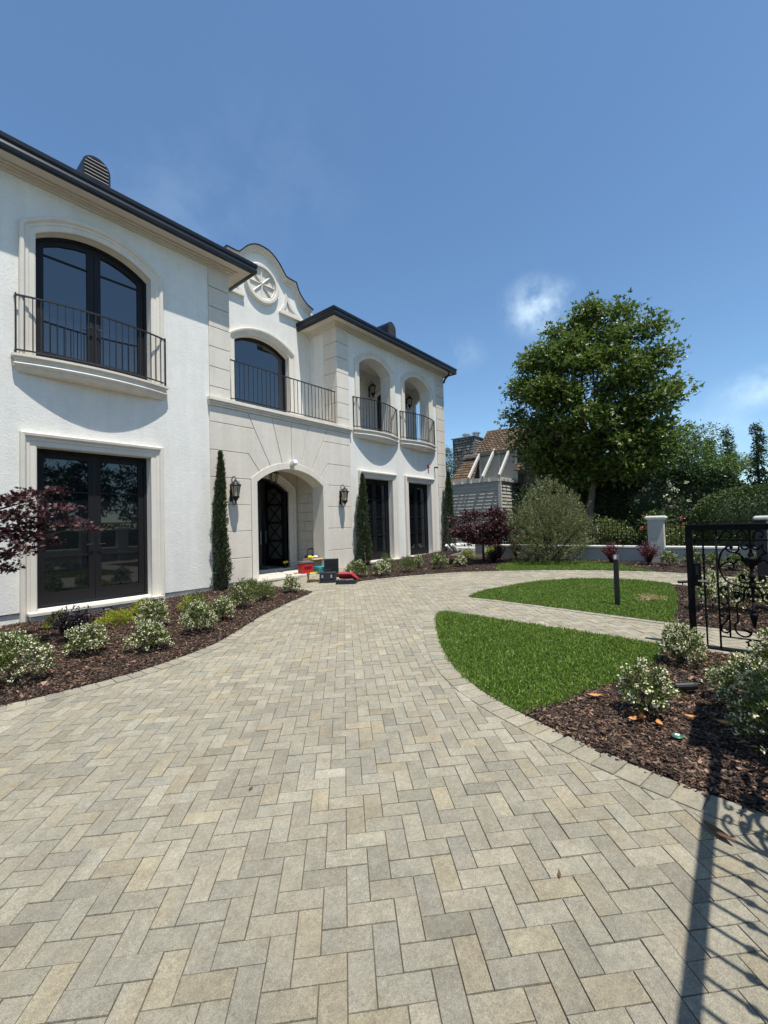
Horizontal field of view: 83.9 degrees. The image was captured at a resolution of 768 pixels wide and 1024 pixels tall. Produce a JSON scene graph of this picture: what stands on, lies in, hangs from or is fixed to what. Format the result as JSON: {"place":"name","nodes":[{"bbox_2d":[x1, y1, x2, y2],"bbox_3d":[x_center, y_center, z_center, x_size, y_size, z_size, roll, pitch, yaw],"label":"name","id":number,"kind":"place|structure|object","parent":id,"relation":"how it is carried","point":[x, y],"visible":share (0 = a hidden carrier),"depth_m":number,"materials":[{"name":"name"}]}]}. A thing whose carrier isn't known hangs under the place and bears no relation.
{"place":"outdoors","nodes":[
{"label":"outdoors","id":0,"kind":"place"},
{"bbox_2d":[64,551,474,602],"bbox_3d":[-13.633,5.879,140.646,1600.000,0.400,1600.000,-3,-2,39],"label":"ground","id":1,"kind":"structure","parent":0,"point":[454,554],"depth_m":16.12,"materials":[{"name":"soil"}]},
{"bbox_2d":[0,583,311,706],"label":"bark mulch","id":2,"kind":"object","parent":1,"relation":"on","point":[280,598],"visible":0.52,"depth_m":5.41,"materials":[{"name":"brown wood"}]},
{"bbox_2d":[0,629,57,687],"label":"flowering shrub","id":3,"kind":"object","parent":2,"relation":"on","point":[28,642],"visible":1,"depth_m":4.19,"materials":[{"name":"green plant"}]},
{"bbox_2d":[45,604,103,641],"bbox_3d":[-4.220,1.498,5.774,0.614,0.514,0.662,-3,-2,39],"label":"dark leaved shrub","id":4,"kind":"object","parent":2,"relation":"on","point":[61,623],"visible":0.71,"depth_m":5.69,"materials":[{"name":"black plant"}]},
{"bbox_2d":[60,620,109,657],"bbox_3d":[-3.557,1.509,5.095,0.462,0.421,0.450,-1,-2,-7],"label":"flowering shrub","id":5,"kind":"object","parent":2,"relation":"on","point":[87,637],"visible":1,"depth_m":5.04,"materials":[{"name":"green plant"}]},
{"bbox_2d":[94,608,133,629],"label":"chartreuse shrub","id":6,"kind":"object","parent":2,"relation":"on","point":[112,615],"visible":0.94,"depth_m":6.53,"materials":[{"name":"green plant"}]},
{"bbox_2d":[130,597,154,614],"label":"chartreuse shrub","id":7,"kind":"object","parent":2,"relation":"on","point":[135,609],"visible":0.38,"depth_m":7.22,"materials":[{"name":"green plant"}]},
{"bbox_2d":[122,616,174,650],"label":"flowering shrub","id":8,"kind":"object","parent":2,"relation":"on","point":[151,629],"visible":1,"depth_m":5.11,"materials":[{"name":"green plant"}]},
{"bbox_2d":[132,596,169,626],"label":"flowering shrub","id":9,"kind":"object","parent":2,"relation":"on","point":[150,609],"visible":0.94,"depth_m":6.33,"materials":[{"name":"green plant"}]},
{"bbox_2d":[176,594,209,609],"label":"chartreuse shrub","id":10,"kind":"object","parent":2,"relation":"on","point":[179,607],"visible":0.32,"depth_m":7.29,"materials":[{"name":"green plant"}]},
{"bbox_2d":[181,589,208,615],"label":"green shrub","id":11,"kind":"object","parent":2,"relation":"on","point":[193,598],"visible":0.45,"depth_m":6.96,"materials":[{"name":"green plant"}]},
{"bbox_2d":[178,599,219,631],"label":"flowering shrub","id":12,"kind":"object","parent":2,"relation":"on","point":[202,610],"visible":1,"depth_m":5.86,"materials":[{"name":"green plant"}]},
{"bbox_2d":[210,450,234,589],"bbox_3d":[-3.666,0.195,9.628,0.481,3.238,0.510,-2,-2,4],"label":"italian cypress","id":13,"kind":"object","parent":2,"relation":"on","point":[222,568],"visible":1,"depth_m":9.56,"materials":[{"name":"green plant"}]},
{"bbox_2d":[210,595,236,619],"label":"flowering shrub","id":14,"kind":"object","parent":2,"relation":"on","point":[219,605],"visible":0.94,"depth_m":6.54,"materials":[{"name":"green plant"}]},
{"bbox_2d":[226,577,255,607],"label":"flowering shrub","id":15,"kind":"object","parent":2,"relation":"on","point":[244,595],"visible":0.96,"depth_m":7.41,"materials":[{"name":"green plant"}]},
{"bbox_2d":[244,576,263,593],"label":"green shrub","id":16,"kind":"object","parent":2,"relation":"on","point":[254,583],"visible":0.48,"depth_m":8.71,"materials":[{"name":"green plant"}]},
{"bbox_2d":[254,578,276,599],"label":"green shrub","id":17,"kind":"object","parent":2,"relation":"on","point":[267,590],"visible":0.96,"depth_m":8.06,"materials":[{"name":"green plant"}]},
{"bbox_2d":[282,573,301,592],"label":"flowering shrub","id":18,"kind":"object","parent":2,"relation":"on","point":[289,578],"visible":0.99,"depth_m":8.79,"materials":[{"name":"green plant"}]},
{"bbox_2d":[0,130,456,625],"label":"white mansion","id":19,"kind":"structure","parent":1,"relation":"on","point":[152,363],"depth_m":9.14,"materials":[{"name":"paint"}]},
{"bbox_2d":[36,237,146,379],"bbox_3d":[-5.606,-3.876,8.265,0.143,2.535,1.900,-3,-2,39],"label":"french window","id":20,"kind":"structure","parent":19,"relation":"in","point":[69,272],"depth_m":8.21,"materials":[{"name":"black glass"}]},
{"bbox_2d":[37,448,147,608],"bbox_3d":[-5.500,0.293,8.134,0.143,2.810,1.860,-3,-2,39],"label":"french door","id":21,"kind":"structure","parent":19,"relation":"in","point":[112,490],"depth_m":8.13,"materials":[{"name":"black glass"}]},
{"bbox_2d":[229,476,240,504],"bbox_3d":[-3.476,-0.502,10.008,0.345,0.687,0.260,-5,-4,64],"label":"wall lantern","id":22,"kind":"object","parent":19,"relation":"attached to","point":[235,486],"depth_m":9.92,"materials":[{"name":"black paint"}]},
{"bbox_2d":[257,480,261,568],"bbox_3d":[-3.857,0.313,12.142,0.112,2.680,0.860,-3,-2,39],"label":"front door leaf","id":23,"kind":"structure","parent":19,"relation":"in","point":[259,482],"depth_m":12.43,"materials":[{"name":"black paint"}]},
{"bbox_2d":[234,338,285,411],"bbox_3d":[-3.657,-3.800,12.501,0.090,2.450,1.860,-3,-2,39],"label":"arched window","id":24,"kind":"structure","parent":19,"relation":"in","point":[250,351],"depth_m":12.52,"materials":[{"name":"glass"}]},
{"bbox_2d":[265,482,284,565],"bbox_3d":[-3.434,0.339,13.402,0.860,2.680,0.112,-3,-2,36],"label":"front door leaf","id":25,"kind":"structure","parent":19,"relation":"in","point":[274,500],"depth_m":13.44,"materials":[{"name":"black paint"}]},
{"bbox_2d":[297,561,313,573],"bbox_3d":[-2.136,1.506,11.662,0.370,0.325,0.294,0,-2,-43],"label":"tool cooler","id":26,"kind":"object","parent":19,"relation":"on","point":[305,567],"visible":0.98,"depth_m":11.57,"materials":[{"name":"red plastic"}]},
{"bbox_2d":[339,485,348,506],"bbox_3d":[-1.190,-0.481,12.788,0.345,0.687,0.260,-5,-4,64],"label":"wall lantern","id":27,"kind":"object","parent":19,"relation":"attached to","point":[343,495],"depth_m":12.71,"materials":[{"name":"black paint"}]},
{"bbox_2d":[365,479,389,559],"bbox_3d":[-0.315,0.254,14.397,0.143,2.700,1.520,-3,-2,39],"label":"french door","id":28,"kind":"structure","parent":19,"relation":"in","point":[377,490],"depth_m":14.60,"materials":[{"name":"black glass"}]},
{"bbox_2d":[377,395,381,431],"bbox_3d":[0.053,-3.661,17.179,0.090,2.130,1.240,-3,-2,39],"label":"loggia door","id":29,"kind":"structure","parent":19,"relation":"in","point":[379,397],"depth_m":16.90,"materials":[{"name":"black glass"}]},
{"bbox_2d":[408,483,428,554],"bbox_3d":[1.235,0.269,16.281,0.143,2.700,1.520,-3,-2,39],"label":"french door","id":30,"kind":"structure","parent":19,"relation":"in","point":[418,507],"depth_m":16.44,"materials":[{"name":"black glass"}]},
{"bbox_2d":[445,445,453,478],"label":"garden tree","id":31,"kind":"object","parent":1,"relation":"on","point":[447,449],"visible":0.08,"depth_m":30.39,"materials":[{"name":"green plant"}]},
{"bbox_2d":[452,543,474,550],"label":"side steps","id":32,"kind":"structure","parent":1,"relation":"on","point":[460,547],"depth_m":17.34,"materials":[{"name":"white stone"}]},
{"bbox_2d":[475,542,487,556],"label":"wall pillar","id":33,"kind":"structure","parent":1,"relation":"on","point":[478,550],"depth_m":14.26,"materials":[{"name":"paint"}]},
{"bbox_2d":[447,427,585,543],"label":"neighbour house","id":34,"kind":"structure","parent":1,"relation":"on","point":[485,469],"depth_m":21.52,"materials":[{"name":"paint"}]},
{"bbox_2d":[505,508,540,543],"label":"garden bush","id":35,"kind":"object","parent":1,"relation":"on","point":[518,523],"visible":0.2,"depth_m":15.17,"materials":[{"name":"green plant"}]},
{"bbox_2d":[511,472,567,510],"bbox_3d":[8.217,-0.384,19.906,4.857,4.122,3.405,-2,-2,20],"label":"garden tree","id":36,"kind":"object","parent":1,"relation":"on","point":[519,496],"visible":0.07,"depth_m":20.46,"materials":[{"name":"green plant"}]},
{"bbox_2d":[353,550,757,581],"bbox_3d":[4.582,1.451,10.819,11.570,0.279,8.050,-3,-2,39],"label":"mulch bed","id":37,"kind":"object","parent":1,"relation":"on","point":[483,567],"visible":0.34,"depth_m":11.25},
{"bbox_2d":[343,559,369,576],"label":"flowering shrub","id":38,"kind":"object","parent":37,"relation":"on","point":[360,568],"visible":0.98,"depth_m":10.68,"materials":[{"name":"green plant"}]},
{"bbox_2d":[354,472,372,564],"bbox_3d":[-0.654,0.239,13.225,0.598,2.956,0.616,-1,-2,-2],"label":"italian cypress","id":39,"kind":"object","parent":37,"relation":"on","point":[362,513],"visible":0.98,"depth_m":13.14,"materials":[{"name":"green plant"}]},
{"bbox_2d":[371,560,392,574],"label":"flowering shrub","id":40,"kind":"object","parent":37,"relation":"on","point":[382,568],"visible":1,"depth_m":10.80,"materials":[{"name":"green plant"}]},
{"bbox_2d":[396,555,417,571],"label":"green shrub","id":41,"kind":"object","parent":37,"relation":"on","point":[408,563],"visible":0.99,"depth_m":11.25,"materials":[{"name":"green plant"}]},
{"bbox_2d":[430,552,449,568],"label":"flowering shrub","id":42,"kind":"object","parent":37,"relation":"on","point":[438,557],"visible":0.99,"depth_m":11.61,"materials":[{"name":"green plant"}]},
{"bbox_2d":[442,471,456,549],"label":"italian cypress","id":43,"kind":"object","parent":37,"relation":"on","point":[447,499],"visible":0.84,"depth_m":17.10,"materials":[{"name":"green plant"}]},
{"bbox_2d":[453,555,467,566],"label":"flowering shrub","id":44,"kind":"object","parent":37,"relation":"on","point":[460,559],"visible":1,"depth_m":11.93,"materials":[{"name":"green plant"}]},
{"bbox_2d":[458,548,475,558],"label":"chartreuse shrub","id":45,"kind":"object","parent":37,"relation":"on","point":[465,553],"visible":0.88,"depth_m":13.79,"materials":[{"name":"green plant"}]},
{"bbox_2d":[445,505,521,562],"bbox_3d":[2.920,0.675,12.822,2.227,1.758,2.014,-3,-2,39],"label":"japanese maple","id":46,"kind":"object","parent":37,"relation":"on","point":[468,533],"visible":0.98,"depth_m":12.44,"materials":[{"name":"purple plant"}]},
{"bbox_2d":[484,549,503,561],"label":"dark leaved shrub","id":47,"kind":"object","parent":37,"relation":"on","point":[493,556],"visible":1,"depth_m":12.43,"materials":[{"name":"black plant"}]},
{"bbox_2d":[498,474,599,565],"bbox_3d":[4.695,0.358,12.198,2.695,2.990,2.795,-3,-2,39],"label":"olive shrub","id":48,"kind":"object","parent":37,"relation":"on","point":[532,516],"visible":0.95,"depth_m":11.98,"materials":[{"name":"green plant"}]},
{"bbox_2d":[600,540,623,562],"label":"burgundy shrub","id":49,"kind":"object","parent":37,"relation":"on","point":[611,548],"visible":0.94,"depth_m":11.27,"materials":[{"name":"red plant"}]},
{"bbox_2d":[635,540,660,564],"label":"burgundy shrub","id":50,"kind":"object","parent":37,"relation":"on","point":[649,554],"visible":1,"depth_m":10.72,"materials":[{"name":"red plant"}]},
{"bbox_2d":[659,549,680,564],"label":"flowering shrub","id":51,"kind":"object","parent":37,"relation":"on","point":[667,556],"visible":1,"depth_m":10.45,"materials":[{"name":"green plant"}]},
{"bbox_2d":[679,546,705,563],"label":"flowering shrub","id":52,"kind":"object","parent":37,"relation":"on","point":[698,558],"visible":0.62,"depth_m":9.96,"materials":[{"name":"green plant"}]},
{"bbox_2d":[702,552,723,567],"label":"flowering shrub","id":53,"kind":"object","parent":37,"relation":"on","point":[711,557],"visible":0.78,"depth_m":9.62,"materials":[{"name":"green plant"}]},
{"bbox_2d":[721,550,745,569],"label":"flowering shrub","id":54,"kind":"object","parent":37,"relation":"on","point":[733,559],"visible":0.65,"depth_m":9.24,"materials":[{"name":"green plant"}]},
{"bbox_2d":[488,544,647,561],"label":"garden wall","id":55,"kind":"structure","parent":1,"relation":"on","point":[626,552],"depth_m":12.16,"materials":[{"name":"paint"}]},
{"bbox_2d":[504,521,647,545],"bbox_3d":[5.290,0.662,12.891,4.638,0.657,0.038,-3,-2,39],"label":"iron fence","id":56,"kind":"object","parent":55,"relation":"on","point":[612,525],"visible":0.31,"depth_m":12.04,"materials":[{"name":"black metal"}]},
{"bbox_2d":[494,288,704,544],"bbox_3d":[7.589,-3.266,15.782,6.904,9.488,4.849,-2,-2,27],"label":"sycamore tree","id":57,"kind":"object","parent":1,"relation":"on","point":[585,458],"visible":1,"depth_m":14.69,"materials":[{"name":"green plant"}]},
{"bbox_2d":[581,515,641,544],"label":"garden bush","id":58,"kind":"object","parent":1,"relation":"on","point":[616,526],"visible":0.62,"depth_m":13.60,"materials":[{"name":"green plant"}]},
{"bbox_2d":[472,584,767,632],"bbox_3d":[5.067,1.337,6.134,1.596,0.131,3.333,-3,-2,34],"label":"bark mulch","id":59,"kind":"object","parent":1,"relation":"on","point":[699,619],"visible":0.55,"depth_m":5.73,"materials":[{"name":"brown wood"}]},
{"bbox_2d":[695,566,734,608],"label":"flowering shrub","id":60,"kind":"object","parent":59,"relation":"on","point":[699,590],"visible":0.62,"depth_m":5.94,"materials":[{"name":"green plant"}]},
{"bbox_2d":[723,569,767,611],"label":"flowering shrub","id":61,"kind":"object","parent":59,"relation":"on","point":[740,589],"visible":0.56,"depth_m":5.76,"materials":[{"name":"green plant"}]},
{"bbox_2d":[497,649,767,815],"bbox_3d":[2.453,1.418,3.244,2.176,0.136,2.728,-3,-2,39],"label":"bark mulch","id":62,"kind":"object","parent":1,"relation":"on","point":[673,718],"visible":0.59,"depth_m":2.79,"materials":[{"name":"brown wood"}]},
{"bbox_2d":[615,650,684,715],"bbox_3d":[1.869,1.222,3.076,0.411,0.485,0.380,-1,-2,-27],"label":"flowering shrub","id":63,"kind":"object","parent":62,"relation":"on","point":[653,686],"visible":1,"depth_m":3.00,"materials":[{"name":"green plant"}]},
{"bbox_2d":[656,617,709,664],"bbox_3d":[2.785,1.205,3.999,0.413,0.456,0.424,-3,-2,39],"label":"flowering shrub","id":64,"kind":"object","parent":62,"relation":"on","point":[681,644],"visible":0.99,"depth_m":3.95,"materials":[{"name":"green plant"}]},
{"bbox_2d":[672,682,698,693],"bbox_3d":[2.361,1.389,3.355,0.177,0.110,0.060,-2,-2,9],"label":"garden spotlight","id":65,"kind":"object","parent":62,"relation":"on","point":[683,686],"visible":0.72,"depth_m":3.33,"materials":[{"name":"black paint"}]},
{"bbox_2d":[699,648,767,708],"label":"flowering shrub","id":66,"kind":"object","parent":62,"relation":"on","point":[729,668],"visible":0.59,"depth_m":3.11,"materials":[{"name":"green plant"}]},
{"bbox_2d":[723,653,767,753],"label":"flowering shrub","id":67,"kind":"object","parent":62,"relation":"on","point":[759,705],"visible":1,"depth_m":2.60,"materials":[{"name":"green plant"}]},
{"bbox_2d":[745,625,767,666],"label":"flowering shrub","id":68,"kind":"object","parent":62,"relation":"on","point":[762,651],"visible":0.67,"depth_m":3.56,"materials":[{"name":"green plant"}]},
{"bbox_2d":[522,465,750,545],"bbox_3d":[9.736,-0.094,17.376,8.602,3.323,1.591,-3,-2,39],"label":"tall hedge","id":69,"kind":"object","parent":1,"relation":"on","point":[610,502],"visible":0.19,"depth_m":16.52,"materials":[{"name":"green plant"}]},
{"bbox_2d":[644,516,666,562],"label":"wall pillar","id":70,"kind":"structure","parent":1,"relation":"on","point":[656,530],"depth_m":11.07,"materials":[{"name":"paint"}]},
{"bbox_2d":[628,474,693,524],"bbox_3d":[9.363,0.046,14.492,1.792,2.664,1.819,-1,-2,-18],"label":"garden bush","id":71,"kind":"object","parent":1,"relation":"on","point":[651,496],"visible":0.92,"depth_m":14.48,"materials":[{"name":"green plant"}]},
{"bbox_2d":[636,506,698,545],"bbox_3d":[8.600,0.575,13.048,1.706,1.563,1.586,-3,-2,39],"label":"garden bush","id":72,"kind":"object","parent":1,"relation":"on","point":[668,536],"visible":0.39,"depth_m":12.87,"materials":[{"name":"green plant"}]},
{"bbox_2d":[610,418,731,482],"bbox_3d":[11.349,-1.321,17.230,4.353,5.452,3.635,-3,-2,39],"label":"garden tree","id":73,"kind":"object","parent":1,"relation":"on","point":[695,438],"visible":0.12,"depth_m":16.27,"materials":[{"name":"green plant"}]},
{"bbox_2d":[665,546,755,562],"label":"garden wall","id":74,"kind":"structure","parent":1,"relation":"on","point":[679,550],"depth_m":10.52,"materials":[{"name":"paint"}]},
{"bbox_2d":[665,520,755,546],"bbox_3d":[8.048,0.541,10.623,1.773,0.617,0.038,-3,-2,39],"label":"iron fence","id":75,"kind":"object","parent":74,"relation":"on","point":[719,544],"visible":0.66,"depth_m":10.56,"materials":[{"name":"black metal"}]},
{"bbox_2d":[670,441,759,477],"bbox_3d":[13.590,-0.888,18.028,3.311,4.514,3.341,-1,-2,-9],"label":"garden tree","id":76,"kind":"object","parent":1,"relation":"on","point":[734,462],"visible":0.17,"depth_m":17.19,"materials":[{"name":"green plant"}]},
{"bbox_2d":[684,523,767,654],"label":"garden gate","id":77,"kind":"structure","parent":1,"relation":"on","point":[694,573],"depth_m":4.32,"materials":[{"name":"metal"}]},
{"bbox_2d":[689,483,767,545],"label":"clipped hedge","id":78,"kind":"object","parent":1,"relation":"on","point":[745,508],"visible":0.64,"depth_m":12.04,"materials":[{"name":"green plant"}]},
{"bbox_2d":[718,427,744,481],"bbox_3d":[15.770,-1.265,19.450,1.796,5.235,1.852,-3,-2,39],"label":"evergreen tree","id":79,"kind":"object","parent":1,"relation":"on","point":[726,444],"visible":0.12,"depth_m":19.48,"materials":[{"name":"green plant"}]},
{"bbox_2d":[740,422,767,495],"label":"evergreen tree","id":80,"kind":"object","parent":1,"relation":"on","point":[758,450],"visible":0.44,"depth_m":18.76,"materials":[{"name":"green plant"}]},
{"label":"mulch bed","id":81,"kind":"structure","parent":1,"relation":"on","visible":0},
{"bbox_2d":[0,485,103,574],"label":"japanese maple","id":82,"kind":"object","parent":81,"relation":"on","point":[13,514],"visible":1,"depth_m":5.46,"materials":[{"name":"purple plant"}]},
{"bbox_2d":[0,568,767,1023],"bbox_3d":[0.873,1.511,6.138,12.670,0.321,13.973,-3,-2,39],"label":"driveway","id":83,"kind":"structure","parent":0,"point":[94,826],"depth_m":1.91,"materials":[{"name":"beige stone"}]},
{"bbox_2d":[0,592,319,712],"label":"border stones","id":84,"kind":"object","parent":83,"relation":"on","point":[171,663],"visible":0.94,"depth_m":4.52,"materials":[{"name":"stone"}]},
{"bbox_2d":[319,569,336,582],"bbox_3d":[-1.329,1.517,10.153,0.390,0.302,0.290,-2,-2,0],"label":"drill case","id":85,"kind":"object","parent":83,"relation":"on","point":[328,577],"visible":0.95,"depth_m":10.03,"materials":[{"name":"black plastic"}]},
{"bbox_2d":[324,558,338,576],"bbox_3d":[-1.365,1.446,11.110,0.380,0.450,0.320,-1,-2,-8],"label":"open tool case","id":86,"kind":"object","parent":83,"relation":"on","point":[332,564],"visible":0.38,"depth_m":11.21,"materials":[{"name":"black plastic"}]},
{"bbox_2d":[336,572,358,583],"bbox_3d":[-0.848,1.527,9.916,0.476,0.239,0.408,-2,-2,6],"label":"red tool case","id":87,"kind":"object","parent":83,"relation":"on","point":[348,577],"visible":1,"depth_m":9.89,"materials":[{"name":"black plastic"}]},
{"bbox_2d":[357,570,733,582],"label":"border stones","id":88,"kind":"object","parent":83,"relation":"on","point":[525,571],"visible":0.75,"depth_m":10.33,"materials":[{"name":"stone"}]},
{"bbox_2d":[423,613,767,836],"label":"border stones","id":89,"kind":"object","parent":83,"relation":"on","point":[718,808],"visible":0.83,"depth_m":2.56,"materials":[{"name":"stone"}]},
{"bbox_2d":[460,578,742,595],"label":"border stones","id":90,"kind":"object","parent":83,"relation":"on","point":[468,593],"visible":0.27,"depth_m":8.30,"materials":[{"name":"stone"}]},
{"bbox_2d":[457,612,765,657],"bbox_3d":[2.731,1.444,4.897,4.920,0.033,0.185,-3,-2,43],"label":"path edging","id":91,"kind":"object","parent":83,"relation":"on","point":[712,651],"visible":0.15,"depth_m":4.97,"materials":[{"name":"stone"}]},
{"bbox_2d":[472,598,766,636],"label":"path edging","id":92,"kind":"object","parent":83,"relation":"on","point":[651,621],"visible":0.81,"depth_m":5.91,"materials":[{"name":"stone"}]},
{"bbox_2d":[694,813,734,840],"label":"fallen leaf","id":93,"kind":"object","parent":83,"relation":"on","point":[712,827],"visible":1,"depth_m":1.95,"materials":[{"name":"brown plant"}]},
{"bbox_2d":[0,0,767,490],"label":"sky","id":94,"kind":"structure","parent":0,"point":[457,175],"materials":[{"name":"blue"}]},
{"bbox_2d":[433,610,666,713],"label":"grass","id":95,"kind":"structure","parent":0,"point":[570,659],"depth_m":4.32,"materials":[{"name":"green plant"}]},
{"bbox_2d":[469,577,679,622],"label":"grass","id":96,"kind":"structure","parent":0,"point":[591,589],"depth_m":7.26,"materials":[{"name":"green plant"}]},
{"bbox_2d":[613,555,619,605],"bbox_3d":[3.510,1.058,6.450,0.066,0.829,0.071,-3,-2,39],"label":"bollard light","id":97,"kind":"object","parent":96,"relation":"on","point":[616,578],"visible":0.86,"depth_m":6.43,"materials":[{"name":"black paint"}]},
{"bbox_2d":[634,592,667,600],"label":"dry grass","id":98,"kind":"structure","parent":96,"relation":"on","point":[651,597],"depth_m":6.77,"materials":[{"name":"beige plant"}]},
{"bbox_2d":[496,559,653,571],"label":"grass","id":99,"kind":"structure","parent":0,"point":[526,565],"depth_m":11.02,"materials":[{"name":"green plant"}]},
{"bbox_2d":[753,519,767,585],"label":"pillar","id":100,"kind":"structure","parent":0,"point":[762,568],"depth_m":6.95,"materials":[{"name":"white paint"}]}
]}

